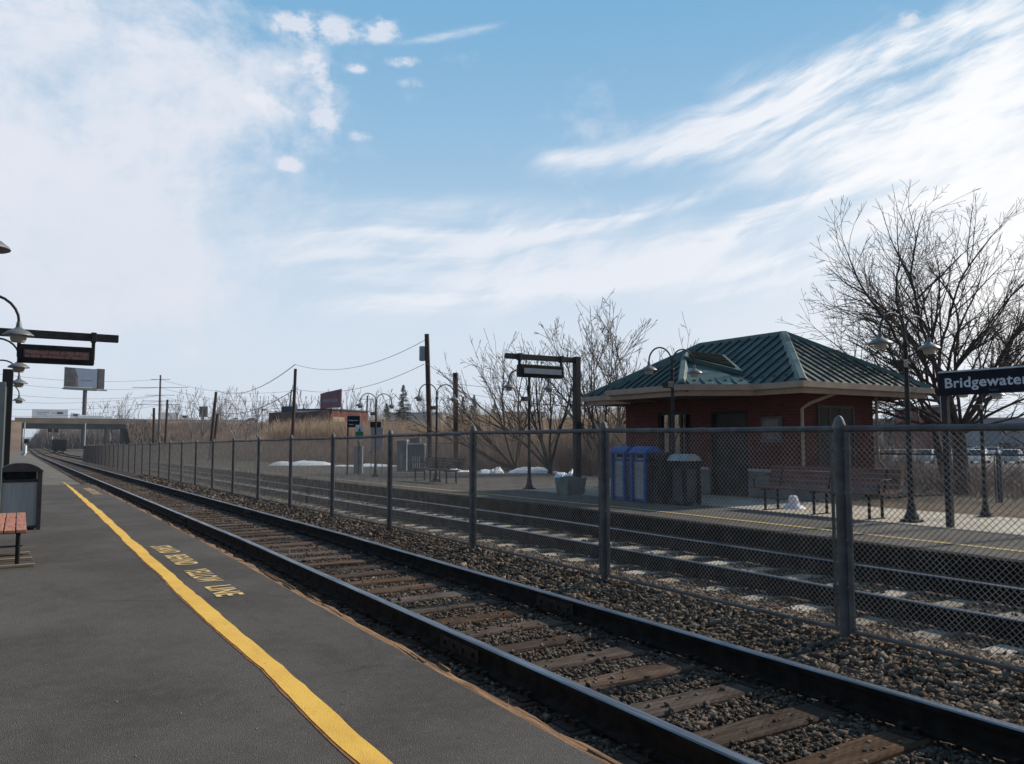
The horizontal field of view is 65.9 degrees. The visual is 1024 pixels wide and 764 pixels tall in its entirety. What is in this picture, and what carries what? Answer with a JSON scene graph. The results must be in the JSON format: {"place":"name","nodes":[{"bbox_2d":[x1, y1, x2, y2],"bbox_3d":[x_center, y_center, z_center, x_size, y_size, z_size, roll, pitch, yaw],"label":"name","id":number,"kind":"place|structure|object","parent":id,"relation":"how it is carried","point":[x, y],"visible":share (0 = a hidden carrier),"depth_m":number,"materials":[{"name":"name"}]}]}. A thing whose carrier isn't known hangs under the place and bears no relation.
{"place":"outdoors","nodes":[
{"label":"outdoors","id":0,"kind":"place"},
{"bbox_2d":[10,420,21,450],"bbox_3d":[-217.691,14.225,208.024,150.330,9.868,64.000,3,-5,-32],"label":"bridge pillar","id":1,"kind":"structure","parent":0,"point":[15,441],"depth_m":228.87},
{"bbox_2d":[9,451,78,484],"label":"cinder path","id":2,"kind":"structure","parent":0,"point":[52,476],"depth_m":51.99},
{"bbox_2d":[146,420,268,450],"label":"highway embankment","id":3,"kind":"structure","parent":0,"point":[172,437],"depth_m":254.64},
{"bbox_2d":[125,417,266,449],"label":"bank brush","id":4,"kind":"object","parent":3,"relation":"on","point":[185,427],"visible":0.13,"depth_m":249.97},
{"bbox_2d":[0,484,603,763],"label":"platform","id":5,"kind":"structure","parent":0,"point":[187,656],"depth_m":5.06,"materials":[{"name":"concrete"}]},
{"bbox_2d":[0,382,5,501],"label":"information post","id":6,"kind":"object","parent":5,"relation":"on","point":[2,398],"visible":1,"depth_m":12.22,"materials":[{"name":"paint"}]},
{"bbox_2d":[2,369,13,478],"bbox_3d":[-10.026,1.215,15.617,0.185,2.950,0.108,3,-5,-32],"label":"display case","id":7,"kind":"object","parent":5,"relation":"on","point":[8,376],"visible":0.36,"depth_m":15.64,"materials":[{"name":"black paint"}]},
{"bbox_2d":[0,512,26,563],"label":"bench","id":8,"kind":"object","parent":5,"relation":"on","point":[10,524],"visible":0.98,"depth_m":9.70,"materials":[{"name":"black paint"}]},
{"bbox_2d":[0,295,33,342],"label":"lamp post","id":9,"kind":"object","parent":5,"relation":"on","point":[18,333],"visible":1,"depth_m":10.47,"materials":[{"name":"grey metal"}]},
{"bbox_2d":[0,462,42,529],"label":"litter bin","id":10,"kind":"object","parent":5,"relation":"on","point":[21,486],"visible":0.88,"depth_m":13.48,"materials":[{"name":"metal"}]},
{"bbox_2d":[0,328,118,365],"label":"display gantry","id":11,"kind":"object","parent":5,"relation":"on","point":[51,354],"visible":0.99,"depth_m":14.53,"materials":[{"name":"brown metal"}]},
{"bbox_2d":[62,481,389,763],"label":"platform line marking undercoat","id":12,"kind":"object","parent":5,"relation":"on","point":[319,729],"visible":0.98,"depth_m":5.12,"materials":[{"name":"yellow paint"}]},
{"bbox_2d":[63,482,392,763],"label":"platform line marking","id":13,"kind":"object","parent":12,"relation":"on","point":[335,727],"visible":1,"depth_m":5.11,"materials":[{"name":"yellow paint"}]},
{"bbox_2d":[0,0,1023,436],"label":"sky","id":14,"kind":"structure","parent":0,"point":[238,193],"materials":[{"name":"blue"}]},
{"bbox_2d":[22,443,1023,506],"bbox_3d":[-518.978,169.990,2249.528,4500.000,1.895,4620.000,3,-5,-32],"label":"ground","id":15,"kind":"structure","parent":0,"point":[77,451],"depth_m":19.22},
{"bbox_2d":[62,367,106,448],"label":"roadside billboard","id":16,"kind":"object","parent":15,"relation":"on","point":[78,378],"visible":0.76,"depth_m":300.41,"materials":[{"name":"metal"}]},
{"bbox_2d":[15,417,241,450],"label":"overpass bridge","id":17,"kind":"structure","parent":15,"relation":"on","point":[107,425],"depth_m":247.92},
{"bbox_2d":[32,409,79,417],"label":"semi trailer truck","id":18,"kind":"object","parent":17,"relation":"on","point":[48,413],"visible":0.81,"depth_m":243.95,"materials":[{"name":"white paint"}]},
{"bbox_2d":[27,416,267,448],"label":"wood","id":19,"kind":"object","parent":15,"relation":"on","point":[41,438],"visible":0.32,"depth_m":310.31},
{"bbox_2d":[132,375,187,450],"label":"utility pole","id":20,"kind":"object","parent":15,"relation":"on","point":[159,419],"visible":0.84,"depth_m":240.09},
{"bbox_2d":[1,323,1014,415],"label":"overhead wires","id":21,"kind":"object","parent":20,"relation":"attached to","point":[232,392],"visible":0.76,"depth_m":213.48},
{"bbox_2d":[240,385,269,438],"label":"bare tree","id":22,"kind":"object","parent":15,"relation":"on","point":[254,416],"visible":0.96,"depth_m":239.50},
{"bbox_2d":[291,369,296,456],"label":"utility pole","id":23,"kind":"object","parent":15,"relation":"on","point":[293,404],"visible":0.66,"depth_m":61.94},
{"bbox_2d":[268,406,368,435],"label":"brick warehouse","id":24,"kind":"structure","parent":15,"relation":"on","point":[286,412],"depth_m":124.53,"materials":[{"name":"red brick"}]},
{"bbox_2d":[320,389,341,413],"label":"rooftop billboard","id":25,"kind":"object","parent":24,"relation":"on","point":[331,399],"visible":1,"depth_m":123.91,"materials":[{"name":"red paint"}]},
{"bbox_2d":[262,409,393,460],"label":"reed bed","id":26,"kind":"object","parent":15,"relation":"on","point":[315,427],"visible":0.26,"depth_m":93.20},
{"bbox_2d":[392,385,413,425],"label":"conifer tree","id":27,"kind":"object","parent":15,"relation":"on","point":[402,397],"visible":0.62,"depth_m":159.92,"materials":[{"name":"green plant"}]},
{"bbox_2d":[419,334,432,467],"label":"utility pole","id":28,"kind":"object","parent":15,"relation":"on","point":[424,353],"visible":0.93,"depth_m":47.02,"materials":[{"name":"black paint"}]},
{"bbox_2d":[253,401,625,469],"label":"brushwood","id":29,"kind":"object","parent":15,"relation":"on","point":[446,427],"visible":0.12,"depth_m":61.22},
{"bbox_2d":[453,373,459,468],"bbox_3d":[-2.810,2.567,39.923,0.401,6.085,0.285,0,-4,4],"label":"utility pole","id":30,"kind":"object","parent":15,"relation":"on","point":[455,426],"visible":0.34,"depth_m":39.86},
{"bbox_2d":[385,333,551,469],"bbox_3d":[-1.662,1.093,37.638,7.909,7.230,4.690,-1,-4,18],"label":"bare tree","id":31,"kind":"object","parent":15,"relation":"on","point":[477,426],"visible":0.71,"depth_m":37.55,"materials":[{"name":"grey plant"}]},
{"bbox_2d":[438,314,609,473],"bbox_3d":[0.608,0.724,35.785,7.756,7.654,3.810,-1,-4,10],"label":"bare tree","id":32,"kind":"object","parent":15,"relation":"on","point":[540,437],"visible":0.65,"depth_m":35.75,"materials":[{"name":"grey plant"}]},
{"bbox_2d":[171,407,935,476],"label":"brushwood thicket","id":33,"kind":"object","parent":15,"relation":"on","point":[461,448],"visible":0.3,"depth_m":42.97,"materials":[{"name":"plant"}]},
{"bbox_2d":[509,290,668,464],"bbox_3d":[3.807,0.219,35.452,5.909,8.579,7.943,12,-13,-70],"label":"bare tree","id":34,"kind":"object","parent":15,"relation":"on","point":[588,410],"visible":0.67,"depth_m":35.02,"materials":[{"name":"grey plant"}]},
{"bbox_2d":[778,180,1023,494],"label":"bare tree","id":35,"kind":"object","parent":15,"relation":"on","point":[1008,347],"visible":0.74,"depth_m":21.44,"materials":[{"name":"brown plant"}]},
{"bbox_2d":[815,498,1023,518],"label":"mulch bed","id":36,"kind":"object","parent":15,"relation":"on","point":[957,508],"visible":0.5,"depth_m":15.80,"materials":[{"name":"brown soil"}]},
{"bbox_2d":[844,302,1001,485],"bbox_3d":[11.658,0.396,22.494,4.515,5.738,1.987,-1,-4,9],"label":"bare tree","id":37,"kind":"object","parent":15,"relation":"on","point":[938,444],"visible":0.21,"depth_m":22.38,"materials":[{"name":"brown plant"}]},
{"bbox_2d":[893,404,956,448],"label":"flat roofed shed","id":38,"kind":"structure","parent":15,"relation":"on","point":[928,434],"depth_m":100.48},
{"bbox_2d":[874,450,1023,502],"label":"chain link fence","id":39,"kind":"object","parent":15,"relation":"on","point":[1000,472],"visible":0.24,"depth_m":17.65,"materials":[{"name":"metal"}]},
{"bbox_2d":[875,456,1023,501],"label":"bank scrub","id":40,"kind":"object","parent":15,"relation":"on","point":[976,474],"visible":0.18,"depth_m":21.18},
{"bbox_2d":[965,418,1023,444],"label":"flat roofed shed","id":41,"kind":"structure","parent":15,"relation":"on","point":[996,434],"depth_m":149.69,"materials":[{"name":"grey metal"}]},
{"bbox_2d":[27,449,1023,763],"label":"ballast bed","id":42,"kind":"object","parent":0,"point":[879,725],"visible":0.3,"depth_m":6.56,"materials":[{"name":"gravel"}]},
{"bbox_2d":[36,456,121,469],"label":"distant ties","id":43,"kind":"object","parent":42,"relation":"on","point":[69,465],"visible":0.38,"depth_m":77.62,"materials":[{"name":"brown wood"}]},
{"bbox_2d":[157,518,244,561],"bbox_3d":[-5.260,2.554,12.884,0.118,0.211,7.076,3,-5,-32],"label":"edge timber","id":44,"kind":"object","parent":42,"relation":"on","point":[209,544],"visible":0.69,"depth_m":11.70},
{"bbox_2d":[214,535,321,546],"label":"rail tie","id":45,"kind":"object","parent":42,"relation":"on","point":[313,537],"visible":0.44,"depth_m":13.04,"materials":[{"name":"brown wood"}]},
{"bbox_2d":[222,539,332,550],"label":"rail tie","id":46,"kind":"object","parent":42,"relation":"on","point":[323,541],"visible":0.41,"depth_m":12.53,"materials":[{"name":"brown wood"}]},
{"bbox_2d":[230,542,344,554],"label":"rail tie","id":47,"kind":"object","parent":42,"relation":"on","point":[333,545],"visible":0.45,"depth_m":12.04,"materials":[{"name":"brown wood"}]},
{"bbox_2d":[238,546,359,559],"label":"rail tie","id":48,"kind":"object","parent":42,"relation":"on","point":[347,550],"visible":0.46,"depth_m":11.59,"materials":[{"name":"brown wood"}]},
{"bbox_2d":[247,550,371,564],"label":"rail tie","id":49,"kind":"object","parent":42,"relation":"on","point":[331,557],"visible":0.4,"depth_m":11.09,"materials":[{"name":"brown wood"}]},
{"bbox_2d":[259,555,384,571],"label":"rail tie","id":50,"kind":"object","parent":42,"relation":"on","point":[313,565],"visible":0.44,"depth_m":10.62,"materials":[{"name":"brown wood"}]},
{"bbox_2d":[272,560,402,577],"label":"rail tie","id":51,"kind":"object","parent":42,"relation":"on","point":[392,563],"visible":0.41,"depth_m":10.17,"materials":[{"name":"brown wood"}]},
{"bbox_2d":[284,565,420,584],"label":"rail tie","id":52,"kind":"object","parent":42,"relation":"on","point":[408,569],"visible":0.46,"depth_m":9.74,"materials":[{"name":"brown wood"}]},
{"bbox_2d":[295,571,439,592],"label":"rail tie","id":53,"kind":"object","parent":42,"relation":"on","point":[306,587],"visible":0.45,"depth_m":9.25,"materials":[{"name":"brown wood"}]},
{"bbox_2d":[238,561,512,707],"bbox_3d":[-1.697,2.110,7.168,0.117,0.176,6.376,3,-5,-32],"label":"edge timber","id":54,"kind":"object","parent":42,"relation":"on","point":[442,669],"visible":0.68,"depth_m":5.85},
{"bbox_2d":[306,578,464,600],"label":"rail tie","id":55,"kind":"object","parent":42,"relation":"on","point":[395,589],"visible":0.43,"depth_m":8.78,"materials":[{"name":"brown wood"}]},
{"bbox_2d":[29,449,762,763],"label":"steel rail","id":56,"kind":"object","parent":42,"relation":"on","point":[629,726],"visible":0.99,"depth_m":5.29,"materials":[{"name":"metal"}]},
{"bbox_2d":[330,586,488,611],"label":"rail tie","id":57,"kind":"object","parent":42,"relation":"on","point":[418,598],"visible":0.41,"depth_m":8.30,"materials":[{"name":"brown wood"}]},
{"bbox_2d":[349,594,513,622],"bbox_3d":[-0.672,2.280,7.828,2.500,0.202,0.244,3,-5,-33],"label":"rail tie","id":58,"kind":"object","parent":42,"relation":"on","point":[364,616],"visible":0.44,"depth_m":7.82,"materials":[{"name":"brown wood"}]},
{"bbox_2d":[371,603,547,635],"bbox_3d":[-0.346,2.244,7.350,2.500,0.202,0.245,3,-5,-33],"label":"rail tie","id":59,"kind":"object","parent":42,"relation":"on","point":[456,620],"visible":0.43,"depth_m":7.34,"materials":[{"name":"brown wood"}]},
{"bbox_2d":[394,613,578,648],"bbox_3d":[-0.076,2.212,6.919,2.500,0.202,0.245,3,-5,-32],"label":"rail tie","id":60,"kind":"object","parent":42,"relation":"on","point":[410,643],"visible":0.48,"depth_m":6.90,"materials":[{"name":"brown wood"}]},
{"bbox_2d":[424,625,619,665],"bbox_3d":[0.228,2.175,6.420,2.500,0.202,0.245,3,-5,-32],"label":"rail tie","id":61,"kind":"object","parent":42,"relation":"on","point":[446,660],"visible":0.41,"depth_m":6.37,"materials":[{"name":"brown wood"}]},
{"bbox_2d":[35,449,1023,763],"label":"steel rail","id":62,"kind":"object","parent":42,"relation":"on","point":[975,731],"visible":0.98,"depth_m":5.61,"materials":[{"name":"metal"}]},
{"bbox_2d":[42,448,1023,642],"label":"steel rail","id":63,"kind":"object","parent":42,"relation":"on","point":[961,617],"visible":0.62,"depth_m":8.72,"materials":[{"name":"metal"}]},
{"bbox_2d":[47,448,1023,606],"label":"steel rail","id":64,"kind":"object","parent":42,"relation":"on","point":[940,586],"visible":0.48,"depth_m":10.59,"materials":[{"name":"metal"}]},
{"bbox_2d":[50,439,67,452],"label":"rail car","id":65,"kind":"object","parent":64,"relation":"on","point":[61,445],"visible":0.98,"depth_m":177.79,"materials":[{"name":"black paint"}]},
{"bbox_2d":[83,416,1023,673],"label":"chain link fence","id":66,"kind":"object","parent":42,"relation":"on","point":[113,456],"visible":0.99,"depth_m":8.03,"materials":[{"name":"metal"}]},
{"bbox_2d":[503,707,621,763],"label":"edge timber","id":67,"kind":"object","parent":42,"relation":"on","point":[589,750],"visible":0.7,"depth_m":3.98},
{"bbox_2d":[460,639,665,685],"bbox_3d":[0.501,2.139,5.938,2.500,0.202,0.246,3,-5,-32],"label":"rail tie","id":68,"kind":"object","parent":42,"relation":"on","point":[557,664],"visible":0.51,"depth_m":5.94,"materials":[{"name":"brown wood"}]},
{"bbox_2d":[496,654,713,708],"bbox_3d":[0.789,2.107,5.503,2.500,0.202,0.246,3,-5,-32],"label":"rail tie","id":69,"kind":"object","parent":42,"relation":"on","point":[656,671],"visible":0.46,"depth_m":5.49,"materials":[{"name":"brown wood"}]},
{"bbox_2d":[592,552,717,567],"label":"rail tie","id":70,"kind":"object","parent":42,"relation":"on","point":[680,557],"visible":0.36,"depth_m":11.03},
{"bbox_2d":[546,675,781,738],"bbox_3d":[1.062,2.068,4.980,2.500,0.202,0.241,3,-5,-31],"label":"rail tie","id":71,"kind":"object","parent":42,"relation":"on","point":[568,726],"visible":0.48,"depth_m":4.96,"materials":[{"name":"brown wood"}]},
{"bbox_2d":[625,557,748,574],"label":"rail tie","id":72,"kind":"object","parent":42,"relation":"on","point":[712,562],"visible":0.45,"depth_m":10.48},
{"bbox_2d":[659,563,789,582],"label":"rail tie","id":73,"kind":"object","parent":42,"relation":"on","point":[751,569],"visible":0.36,"depth_m":9.97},
{"bbox_2d":[613,696,855,763],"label":"rail tie","id":74,"kind":"object","parent":42,"relation":"on","point":[724,735],"visible":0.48,"depth_m":4.53,"materials":[{"name":"brown wood"}]},
{"bbox_2d":[698,570,828,591],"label":"rail tie","id":75,"kind":"object","parent":42,"relation":"on","point":[790,576],"visible":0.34,"depth_m":8.97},
{"bbox_2d":[742,577,875,600],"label":"rail tie","id":76,"kind":"object","parent":42,"relation":"on","point":[785,596],"visible":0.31,"depth_m":8.37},
{"bbox_2d":[788,585,928,611],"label":"rail tie","id":77,"kind":"object","parent":42,"relation":"on","point":[897,592],"visible":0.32,"depth_m":7.93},
{"bbox_2d":[784,721,940,763],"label":"rail tie","id":78,"kind":"object","parent":42,"relation":"on","point":[848,753],"visible":0.54,"depth_m":4.21,"materials":[{"name":"brown wood"}]},
{"bbox_2d":[856,594,989,625],"bbox_3d":[4.172,2.280,7.824,2.600,0.202,0.242,3,-5,-32],"label":"rail tie","id":79,"kind":"object","parent":42,"relation":"on","point":[957,599],"visible":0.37,"depth_m":7.63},
{"bbox_2d":[913,608,1023,639],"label":"rail tie","id":80,"kind":"object","parent":42,"relation":"on","point":[952,632],"visible":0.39,"depth_m":6.80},
{"bbox_2d":[981,638,1023,656],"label":"rail tie","id":81,"kind":"object","parent":42,"relation":"on","point":[1006,647],"visible":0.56,"depth_m":6.26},
{"bbox_2d":[156,461,1023,587],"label":"platform","id":82,"kind":"structure","parent":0,"point":[994,552],"depth_m":13.71,"materials":[{"name":"concrete"}]},
{"bbox_2d":[356,393,395,475],"bbox_3d":[-5.603,2.169,32.474,1.744,3.432,0.364,3,-5,-32],"label":"lamp post","id":83,"kind":"object","parent":82,"relation":"on","point":[390,406],"visible":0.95,"depth_m":32.45,"materials":[{"name":"brown metal"}]},
{"bbox_2d":[370,422,382,466],"bbox_3d":[-5.895,2.889,34.401,0.562,2.313,0.200,0,-4,0],"label":"ticket machine","id":84,"kind":"object","parent":82,"relation":"on","point":[379,429],"visible":0.65,"depth_m":34.38,"materials":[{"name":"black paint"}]},
{"bbox_2d":[414,383,458,481],"bbox_3d":[-2.647,1.774,27.734,1.744,3.432,0.364,3,-5,-32],"label":"lamp post","id":85,"kind":"object","parent":82,"relation":"on","point":[420,398],"visible":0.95,"depth_m":27.70,"materials":[{"name":"brown metal"}]},
{"bbox_2d":[411,457,464,483],"bbox_3d":[-2.617,3.049,27.422,0.643,0.836,3.000,3,-5,-32],"label":"bench","id":86,"kind":"object","parent":82,"relation":"on","point":[445,465],"visible":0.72,"depth_m":27.31,"materials":[{"name":"black paint"}]},
{"bbox_2d":[152,462,1023,584],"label":"platform edging","id":87,"kind":"object","parent":82,"relation":"attached to","point":[928,560],"visible":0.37,"depth_m":11.67,"materials":[{"name":"concrete"}]},
{"bbox_2d":[177,463,1023,551],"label":"platform line marking","id":88,"kind":"object","parent":82,"relation":"on","point":[736,519],"visible":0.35,"depth_m":12.71,"materials":[{"name":"yellow paint"}]},
{"bbox_2d":[610,446,634,499],"bbox_3d":[2.589,2.070,18.047,0.500,1.206,0.520,3,-5,-32],"label":"litter bin","id":89,"kind":"object","parent":82,"relation":"on","point":[619,470],"visible":0.59,"depth_m":17.92,"materials":[{"name":"blue plastic"}]},
{"bbox_2d":[629,446,661,502],"bbox_3d":[2.945,2.019,17.363,0.520,1.206,0.540,3,-5,-32],"label":"litter bin","id":90,"kind":"object","parent":82,"relation":"on","point":[639,472],"visible":0.55,"depth_m":17.25,"materials":[{"name":"blue plastic"}]},
{"bbox_2d":[648,452,672,503],"bbox_3d":[3.242,2.049,16.957,0.460,1.086,0.460,3,-5,-32],"label":"litter bin","id":91,"kind":"object","parent":82,"relation":"on","point":[658,477],"visible":0.43,"depth_m":16.84,"materials":[{"name":"black paint"}]},
{"bbox_2d":[667,454,701,505],"bbox_3d":[3.606,2.030,16.523,0.500,1.052,0.520,3,-5,-32],"label":"litter bin","id":92,"kind":"object","parent":82,"relation":"on","point":[684,478],"visible":0.81,"depth_m":16.40,"materials":[{"name":"metal"}]},
{"bbox_2d":[516,489,1023,535],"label":"walk kerb","id":93,"kind":"structure","parent":82,"relation":"on","point":[829,517],"depth_m":13.21,"materials":[{"name":"concrete"}]},
{"bbox_2d":[265,463,944,501],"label":"plaza","id":94,"kind":"structure","parent":0,"point":[536,475],"depth_m":31.91,"materials":[{"name":"concrete"}]},
{"bbox_2d":[407,443,425,471],"bbox_3d":[-4.734,3.822,39.174,0.868,1.560,0.760,0,-4,0],"label":"equipment cabinet","id":95,"kind":"object","parent":94,"relation":"on","point":[415,453],"visible":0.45,"depth_m":38.83,"materials":[{"name":"metal"}]},
{"bbox_2d":[581,331,934,499],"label":"station building","id":96,"kind":"structure","parent":94,"relation":"on","point":[779,379],"depth_m":19.06,"materials":[{"name":"red brick"}]},
{"bbox_2d":[659,411,690,453],"bbox_3d":[4.454,1.868,21.350,0.070,2.120,1.260,3,-5,-32],"label":"window","id":97,"kind":"structure","parent":96,"relation":"in","point":[682,419],"depth_m":21.34,"materials":[{"name":"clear glass"}]},
{"bbox_2d":[715,413,747,495],"bbox_3d":[5.509,1.771,19.712,0.050,2.070,1.160,3,-5,-32],"label":"door","id":98,"kind":"structure","parent":96,"relation":"in","point":[733,419],"depth_m":19.71,"materials":[{"name":"metal"}]},
{"bbox_2d":[816,405,855,467],"bbox_3d":[7.585,1.294,18.460,1.340,1.484,0.046,3,-5,-32],"label":"end window frame","id":99,"kind":"structure","parent":96,"relation":"in","point":[818,407],"depth_m":18.34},
{"bbox_2d":[820,408,853,467],"bbox_3d":[7.580,1.324,18.466,1.220,1.424,0.027,3,-5,-32],"label":"end window","id":100,"kind":"structure","parent":96,"relation":"in","point":[824,412],"depth_m":18.33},
{"bbox_2d":[522,487,1023,534],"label":"concrete walk","id":101,"kind":"structure","parent":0,"point":[1003,529],"depth_m":14.41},
{"bbox_2d":[502,369,554,488],"bbox_3d":[0.493,1.354,22.698,1.744,3.432,0.364,3,-5,-32],"label":"lamp post","id":102,"kind":"object","parent":101,"relation":"on","point":[508,386],"visible":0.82,"depth_m":22.63,"materials":[{"name":"brown metal"}]},
{"bbox_2d":[505,353,585,490],"bbox_3d":[0.876,1.096,21.008,2.450,3.670,0.340,3,-5,-32],"label":"display gantry","id":103,"kind":"object","parent":101,"relation":"on","point":[539,371],"visible":0.89,"depth_m":21.34,"materials":[{"name":"brown metal"}]},
{"bbox_2d":[554,476,585,494],"bbox_3d":[1.499,2.644,20.277,0.596,0.460,0.596,3,-5,-32],"label":"concrete planter","id":104,"kind":"object","parent":101,"relation":"on","point":[562,482],"visible":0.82,"depth_m":20.07,"materials":[{"name":"grey concrete"}]},
{"bbox_2d":[641,347,701,463],"bbox_3d":[3.608,0.937,17.704,1.744,3.432,0.364,3,-5,-32],"label":"lamp post","id":105,"kind":"object","parent":101,"relation":"on","point":[648,369],"visible":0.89,"depth_m":17.69,"materials":[{"name":"brown metal"}]},
{"bbox_2d":[751,465,902,519],"bbox_3d":[5.645,1.978,14.380,0.643,0.836,2.750,3,-5,-32],"label":"bench","id":106,"kind":"object","parent":101,"relation":"on","point":[886,486],"visible":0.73,"depth_m":14.36,"materials":[{"name":"brown wood"}]},
{"bbox_2d":[868,312,940,522],"bbox_3d":[6.527,0.576,13.021,1.744,3.432,0.364,3,-5,-32],"label":"lamp post","id":107,"kind":"object","parent":101,"relation":"on","point":[881,342],"visible":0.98,"depth_m":12.97,"materials":[{"name":"brown metal"}]},
{"bbox_2d":[938,365,1023,527],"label":"station sign","id":108,"kind":"object","parent":101,"relation":"on","point":[1009,379],"visible":0.98,"depth_m":11.94,"materials":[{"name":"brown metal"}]},
{"bbox_2d":[958,393,1005,517],"bbox_3d":[8.256,1.091,13.859,1.395,2.557,0.291,3,-5,-32],"label":"lamp post","id":109,"kind":"object","parent":101,"relation":"on","point":[979,406],"visible":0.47,"depth_m":13.81,"materials":[{"name":"brown metal"}]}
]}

